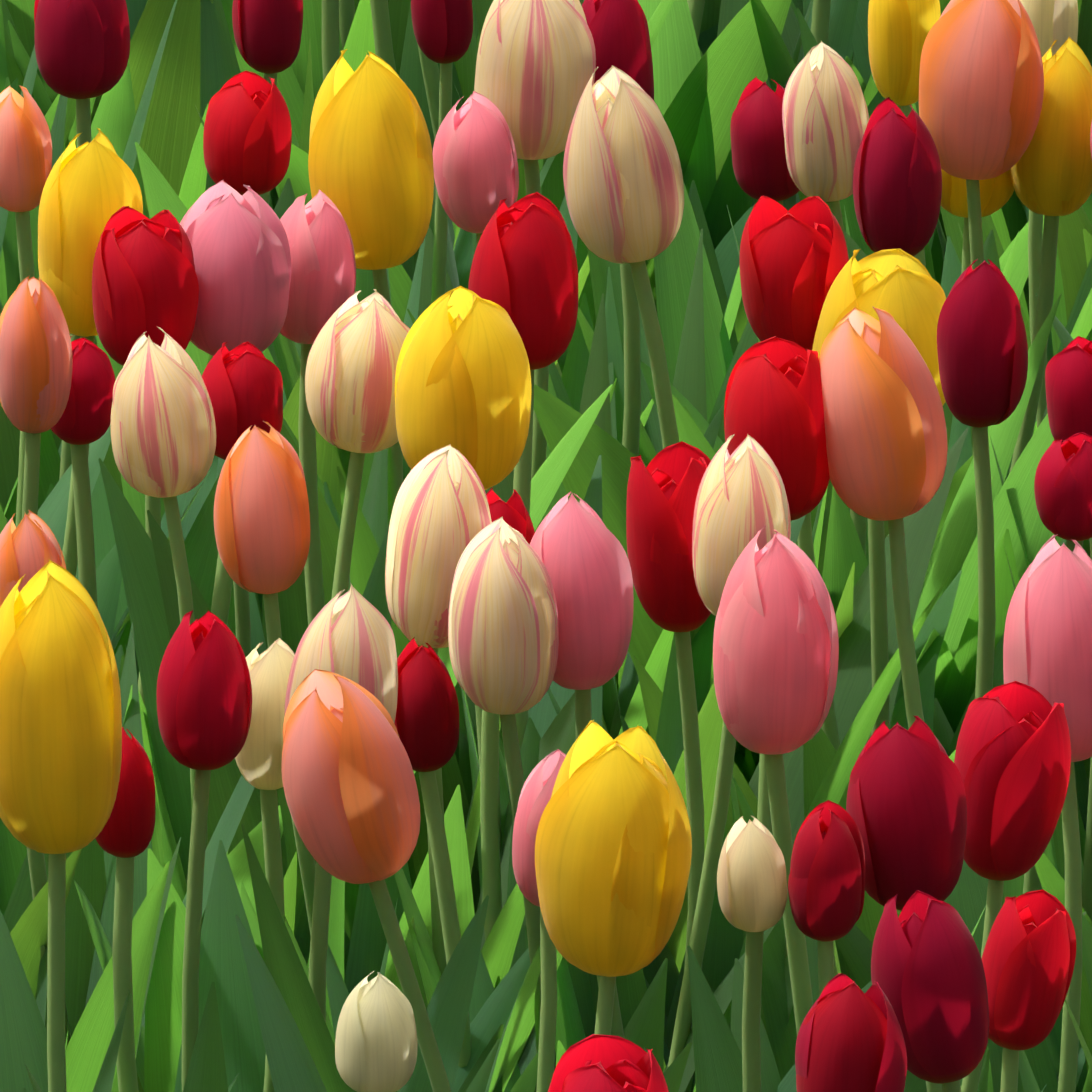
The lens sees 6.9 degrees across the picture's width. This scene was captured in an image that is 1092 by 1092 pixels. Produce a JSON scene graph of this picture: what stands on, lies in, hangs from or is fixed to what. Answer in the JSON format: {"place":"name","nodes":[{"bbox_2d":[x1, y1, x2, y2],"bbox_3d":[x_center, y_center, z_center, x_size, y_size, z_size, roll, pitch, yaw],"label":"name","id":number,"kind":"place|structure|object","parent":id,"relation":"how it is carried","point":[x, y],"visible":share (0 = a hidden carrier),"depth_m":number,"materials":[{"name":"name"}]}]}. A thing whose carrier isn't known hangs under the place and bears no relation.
{"place":"outdoors","nodes":[
{"label":"outdoors","id":0,"kind":"place"},
{"label":"ground","id":1,"kind":"structure","parent":0,"visible":0},
{"bbox_2d":[0,128,142,576],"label":"yellow tulip","id":2,"kind":"object","parent":1,"relation":"on","point":[91,188],"visible":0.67,"depth_m":2.93,"materials":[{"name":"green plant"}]},
{"bbox_2d":[0,727,155,1091],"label":"red tulip","id":3,"kind":"object","parent":1,"relation":"on","point":[124,836],"visible":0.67,"depth_m":2.63,"materials":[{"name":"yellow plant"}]},
{"bbox_2d":[51,336,123,675],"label":"red tulip","id":4,"kind":"object","parent":1,"relation":"on","point":[82,422],"visible":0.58,"depth_m":2.89,"materials":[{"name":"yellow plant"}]},
{"bbox_2d":[0,85,217,655],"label":"tulip","id":5,"kind":"object","parent":1,"relation":"on","point":[25,153],"visible":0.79,"depth_m":3.05,"materials":[{"name":"orange plant"}]},
{"bbox_2d":[0,275,228,854],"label":"tulip","id":6,"kind":"object","parent":1,"relation":"on","point":[36,359],"visible":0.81,"depth_m":2.85,"materials":[{"name":"orange plant"}]},
{"bbox_2d":[0,0,262,523],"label":"crimson tulip","id":7,"kind":"object","parent":1,"relation":"on","point":[82,49],"visible":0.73,"depth_m":3.15,"materials":[{"name":"red plant"}]},
{"bbox_2d":[75,206,198,707],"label":"red tulip","id":8,"kind":"object","parent":1,"relation":"on","point":[144,277],"visible":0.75,"depth_m":2.90,"materials":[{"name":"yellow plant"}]},
{"bbox_2d":[0,510,296,1047],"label":"tulip","id":9,"kind":"object","parent":1,"relation":"on","point":[30,547],"visible":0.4,"depth_m":2.78,"materials":[{"name":"orange plant"}]},
{"bbox_2d":[45,71,291,569],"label":"red tulip","id":10,"kind":"object","parent":1,"relation":"on","point":[247,137],"visible":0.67,"depth_m":3.06,"materials":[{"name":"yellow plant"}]},
{"bbox_2d":[135,837,238,1091],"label":"leaf","id":11,"kind":"object","parent":1,"relation":"on","point":[167,884],"visible":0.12,"depth_m":2.69,"materials":[{"name":"green plant"}]},
{"bbox_2d":[202,341,282,624],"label":"red tulip","id":12,"kind":"object","parent":1,"relation":"on","point":[243,382],"visible":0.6,"depth_m":2.88,"materials":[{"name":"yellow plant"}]},
{"bbox_2d":[0,560,500,1091],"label":"yellow tulip","id":13,"kind":"object","parent":1,"relation":"on","point":[60,730],"visible":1,"depth_m":2.54,"materials":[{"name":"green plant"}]},
{"bbox_2d":[96,0,424,530],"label":"crimson tulip","id":14,"kind":"object","parent":1,"relation":"on","point":[267,35],"visible":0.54,"depth_m":3.21,"materials":[{"name":"red plant"}]},
{"bbox_2d":[110,327,474,983],"bbox_3d":[-0.088,0.183,2.919,0.142,0.552,0.232,-10,24,-24],"label":"striped tulip","id":15,"kind":"object","parent":1,"relation":"on","point":[163,432],"visible":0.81,"depth_m":2.81,"materials":[{"name":"beige plant"}]},
{"bbox_2d":[74,289,575,1090],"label":"striped tulip","id":16,"kind":"object","parent":1,"relation":"on","point":[350,371],"visible":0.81,"depth_m":2.85,"materials":[{"name":"beige plant"}]},
{"bbox_2d":[249,190,416,888],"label":"pink tulip","id":17,"kind":"object","parent":1,"relation":"on","point":[323,277],"visible":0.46,"depth_m":2.97,"materials":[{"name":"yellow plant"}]},
{"bbox_2d":[144,421,524,1091],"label":"tulip","id":18,"kind":"object","parent":1,"relation":"on","point":[262,519],"visible":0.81,"depth_m":2.73,"materials":[{"name":"orange plant"}]},
{"bbox_2d":[157,611,529,1091],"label":"red tulip","id":19,"kind":"object","parent":1,"relation":"on","point":[204,700],"visible":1,"depth_m":2.64,"materials":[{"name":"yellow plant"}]},
{"bbox_2d":[262,49,433,653],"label":"yellow tulip","id":20,"kind":"object","parent":1,"relation":"on","point":[370,167],"visible":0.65,"depth_m":2.98,"materials":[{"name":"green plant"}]},
{"bbox_2d":[91,180,612,867],"bbox_3d":[-0.124,0.134,3.042,0.231,0.553,0.179,17,28,36],"label":"pink tulip","id":21,"kind":"object","parent":1,"relation":"on","point":[241,248],"visible":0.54,"depth_m":2.93,"materials":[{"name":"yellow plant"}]},
{"bbox_2d":[25,720,691,1091],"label":"yellow tulip","id":22,"kind":"object","parent":1,"relation":"on","point":[613,848],"visible":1,"depth_m":2.47,"materials":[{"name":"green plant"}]},
{"bbox_2d":[335,971,416,1091],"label":"white tulip","id":23,"kind":"object","parent":1,"relation":"on","point":[376,1042],"visible":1,"depth_m":2.41,"materials":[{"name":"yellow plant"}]},
{"bbox_2d":[235,637,556,1091],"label":"cream tulip","id":24,"kind":"object","parent":1,"relation":"on","point":[258,758],"visible":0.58,"depth_m":2.64,"materials":[{"name":"beige plant"}]},
{"bbox_2d":[263,445,535,1068],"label":"striped tulip","id":25,"kind":"object","parent":1,"relation":"on","point":[440,519],"visible":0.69,"depth_m":2.69,"materials":[{"name":"beige plant"}]},
{"bbox_2d":[285,584,562,1091],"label":"striped tulip","id":26,"kind":"object","parent":1,"relation":"on","point":[349,634],"visible":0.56,"depth_m":2.61,"materials":[{"name":"beige plant"}]},
{"bbox_2d":[394,637,471,1067],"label":"crimson tulip","id":27,"kind":"object","parent":1,"relation":"on","point":[426,723],"visible":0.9,"depth_m":2.67,"materials":[{"name":"red plant"}]},
{"bbox_2d":[147,286,722,1008],"bbox_3d":[-0.011,0.180,2.913,0.164,0.564,0.236,-9,24,-22],"label":"yellow tulip","id":28,"kind":"object","parent":1,"relation":"on","point":[463,378],"visible":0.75,"depth_m":2.80,"materials":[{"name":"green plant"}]},
{"bbox_2d":[408,0,472,473],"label":"crimson tulip","id":29,"kind":"object","parent":1,"relation":"on","point":[443,31],"visible":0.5,"depth_m":3.24,"materials":[{"name":"red plant"}]},
{"bbox_2d":[283,0,745,756],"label":"striped tulip","id":30,"kind":"object","parent":1,"relation":"on","point":[535,66],"visible":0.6,"depth_m":3.09,"materials":[{"name":"beige plant"}]},
{"bbox_2d":[469,749,565,1091],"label":"pink tulip","id":31,"kind":"object","parent":1,"relation":"on","point":[536,793],"visible":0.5,"depth_m":2.58,"materials":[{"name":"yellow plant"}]},
{"bbox_2d":[278,488,775,1091],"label":"red tulip","id":32,"kind":"object","parent":1,"relation":"on","point":[514,514],"visible":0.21,"depth_m":2.79,"materials":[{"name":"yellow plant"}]},
{"bbox_2d":[0,0,1091,734],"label":"leaves","id":33,"kind":"object","parent":1,"relation":"on","point":[712,58],"visible":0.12,"depth_m":3.63,"materials":[{"name":"green plant"}]},
{"bbox_2d":[0,105,1091,1091],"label":"tulip foliage","id":34,"kind":"object","parent":1,"relation":"on","point":[87,1044],"visible":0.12,"depth_m":2.97,"materials":[{"name":"green plant"}]},
{"bbox_2d":[3,577,1091,1091],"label":"foliage","id":35,"kind":"object","parent":1,"relation":"on","point":[89,877],"visible":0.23,"depth_m":2.85,"materials":[{"name":"green plant"}]},
{"bbox_2d":[432,91,739,763],"bbox_3d":[0.023,0.084,3.193,0.136,0.532,0.186,0,22,1],"label":"pink tulip","id":36,"kind":"object","parent":1,"relation":"on","point":[476,170],"visible":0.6,"depth_m":3.07,"materials":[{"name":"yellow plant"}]},
{"bbox_2d":[548,1034,668,1091],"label":"red tulip","id":37,"kind":"object","parent":1,"relation":"on","point":[600,1063],"visible":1,"depth_m":2.35,"materials":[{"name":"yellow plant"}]},
{"bbox_2d":[582,0,653,687],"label":"crimson tulip","id":38,"kind":"object","parent":1,"relation":"on","point":[619,29],"visible":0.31,"depth_m":3.19,"materials":[{"name":"red plant"}]},
{"bbox_2d":[282,669,988,1091],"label":"tulip","id":39,"kind":"object","parent":1,"relation":"on","point":[350,789],"visible":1,"depth_m":2.53,"materials":[{"name":"orange plant"}]},
{"bbox_2d":[499,434,790,1091],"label":"striped tulip","id":40,"kind":"object","parent":1,"relation":"on","point":[741,500],"visible":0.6,"depth_m":2.75,"materials":[{"name":"beige plant"}]},
{"bbox_2d":[499,441,792,1091],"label":"red tulip","id":41,"kind":"object","parent":1,"relation":"on","point":[663,488],"visible":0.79,"depth_m":2.74,"materials":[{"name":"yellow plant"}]},
{"bbox_2d":[448,516,871,1091],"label":"striped tulip","id":42,"kind":"object","parent":1,"relation":"on","point":[503,636],"visible":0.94,"depth_m":2.64,"materials":[{"name":"beige plant"}]},
{"bbox_2d":[563,66,854,766],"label":"striped tulip","id":43,"kind":"object","parent":1,"relation":"on","point":[623,181],"visible":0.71,"depth_m":3.00,"materials":[{"name":"beige plant"}]},
{"bbox_2d":[459,192,968,912],"bbox_3d":[0.054,0.131,3.046,0.170,0.556,0.191,0,22,1],"label":"red tulip","id":44,"kind":"object","parent":1,"relation":"on","point":[525,270],"visible":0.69,"depth_m":2.93,"materials":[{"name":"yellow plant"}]},
{"bbox_2d":[394,491,1085,1091],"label":"pink tulip","id":45,"kind":"object","parent":1,"relation":"on","point":[578,547],"visible":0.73,"depth_m":2.66,"materials":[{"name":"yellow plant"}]},
{"bbox_2d":[717,816,787,1091],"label":"cream tulip","id":46,"kind":"object","parent":1,"relation":"on","point":[752,889],"visible":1,"depth_m":2.51,"materials":[{"name":"beige plant"}]},
{"bbox_2d":[602,97,941,741],"bbox_3d":[0.078,0.120,3.075,0.204,0.554,0.095,-12,25,-26],"label":"crimson tulip","id":47,"kind":"object","parent":1,"relation":"on","point":[897,184],"visible":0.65,"depth_m":3.00,"materials":[{"name":"red plant"}]},
{"bbox_2d":[713,526,838,1091],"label":"pink tulip","id":48,"kind":"object","parent":1,"relation":"on","point":[775,652],"visible":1,"depth_m":2.62,"materials":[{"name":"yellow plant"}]},
{"bbox_2d":[644,715,966,1091],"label":"crimson tulip","id":49,"kind":"object","parent":1,"relation":"on","point":[906,806],"visible":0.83,"depth_m":2.51,"materials":[{"name":"red plant"}]},
{"bbox_2d":[533,122,1091,807],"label":"leaves","id":50,"kind":"object","parent":1,"relation":"on","point":[557,418],"visible":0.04,"depth_m":3.09,"materials":[{"name":"green plant"}]},
{"bbox_2d":[548,336,1084,1085],"bbox_3d":[0.071,0.189,2.903,0.202,0.554,0.164,13,25,29],"label":"red tulip","id":51,"kind":"object","parent":1,"relation":"on","point":[774,404],"visible":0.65,"depth_m":2.78,"materials":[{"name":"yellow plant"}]},
{"bbox_2d":[683,76,953,703],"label":"crimson tulip","id":52,"kind":"object","parent":1,"relation":"on","point":[760,166],"visible":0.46,"depth_m":3.09,"materials":[{"name":"red plant"}]},
{"bbox_2d":[640,0,1000,452],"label":"yellow tulip","id":53,"kind":"object","parent":1,"relation":"on","point":[898,31],"visible":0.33,"depth_m":3.21,"materials":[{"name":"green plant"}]},
{"bbox_2d":[713,248,945,940],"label":"yellow tulip","id":54,"kind":"object","parent":1,"relation":"on","point":[904,289],"visible":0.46,"depth_m":2.91,"materials":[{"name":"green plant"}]},
{"bbox_2d":[621,195,1065,756],"bbox_3d":[0.098,0.173,2.952,0.151,0.546,0.249,0,22,1],"label":"red tulip","id":55,"kind":"object","parent":1,"relation":"on","point":[793,261],"visible":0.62,"depth_m":2.93,"materials":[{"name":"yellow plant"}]},
{"bbox_2d":[795,973,906,1091],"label":"crimson tulip","id":56,"kind":"object","parent":1,"relation":"on","point":[850,1037],"visible":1,"depth_m":2.37,"materials":[{"name":"red plant"}]},
{"bbox_2d":[644,306,1091,1091],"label":"tulip","id":57,"kind":"object","parent":1,"relation":"on","point":[886,434],"visible":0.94,"depth_m":2.78,"materials":[{"name":"orange plant"}]},
{"bbox_2d":[687,680,1070,1091],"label":"red tulip","id":58,"kind":"object","parent":1,"relation":"on","point":[1012,761],"visible":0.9,"depth_m":2.56,"materials":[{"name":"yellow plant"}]},
{"bbox_2d":[672,41,1090,658],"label":"striped tulip","id":59,"kind":"object","parent":1,"relation":"on","point":[824,113],"visible":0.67,"depth_m":3.06,"materials":[{"name":"beige plant"}]},
{"bbox_2d":[788,800,978,1091],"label":"crimson tulip","id":60,"kind":"object","parent":1,"relation":"on","point":[826,886],"visible":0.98,"depth_m":2.50,"materials":[{"name":"red plant"}]},
{"bbox_2d":[803,259,1027,988],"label":"crimson tulip","id":61,"kind":"object","parent":1,"relation":"on","point":[982,348],"visible":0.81,"depth_m":2.86,"materials":[{"name":"red plant"}]},
{"bbox_2d":[871,890,988,1091],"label":"crimson tulip","id":62,"kind":"object","parent":1,"relation":"on","point":[927,972],"visible":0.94,"depth_m":2.41,"materials":[{"name":"red plant"}]},
{"bbox_2d":[849,169,1014,563],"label":"yellow tulip","id":63,"kind":"object","parent":1,"relation":"on","point":[996,193],"visible":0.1,"depth_m":3.12,"materials":[{"name":"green plant"}]},
{"bbox_2d":[822,36,1091,606],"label":"yellow tulip","id":64,"kind":"object","parent":1,"relation":"on","point":[1051,173],"visible":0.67,"depth_m":3.10,"materials":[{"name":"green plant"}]},
{"bbox_2d":[919,0,1043,733],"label":"tulip","id":65,"kind":"object","parent":1,"relation":"on","point":[981,82],"visible":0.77,"depth_m":3.07,"materials":[{"name":"orange plant"}]},
{"bbox_2d":[944,534,1091,1091],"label":"pink tulip","id":66,"kind":"object","parent":1,"relation":"on","point":[1047,649],"visible":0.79,"depth_m":2.61,"materials":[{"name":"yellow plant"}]},
{"bbox_2d":[981,889,1075,1091],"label":"red tulip","id":67,"kind":"object","parent":1,"relation":"on","point":[1028,957],"visible":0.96,"depth_m":2.47,"materials":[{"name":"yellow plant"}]},
{"bbox_2d":[1002,432,1091,905],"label":"red tulip","id":68,"kind":"object","parent":1,"relation":"on","point":[1063,487],"visible":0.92,"depth_m":2.80,"materials":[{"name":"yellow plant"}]},
{"bbox_2d":[1003,336,1091,920],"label":"red tulip","id":69,"kind":"object","parent":1,"relation":"on","point":[1068,378],"visible":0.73,"depth_m":2.84,"materials":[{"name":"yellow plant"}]},
{"bbox_2d":[1020,0,1077,427],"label":"cream tulip","id":70,"kind":"object","parent":1,"relation":"on","point":[1052,21],"visible":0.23,"depth_m":3.23,"materials":[{"name":"beige plant"}]}
]}

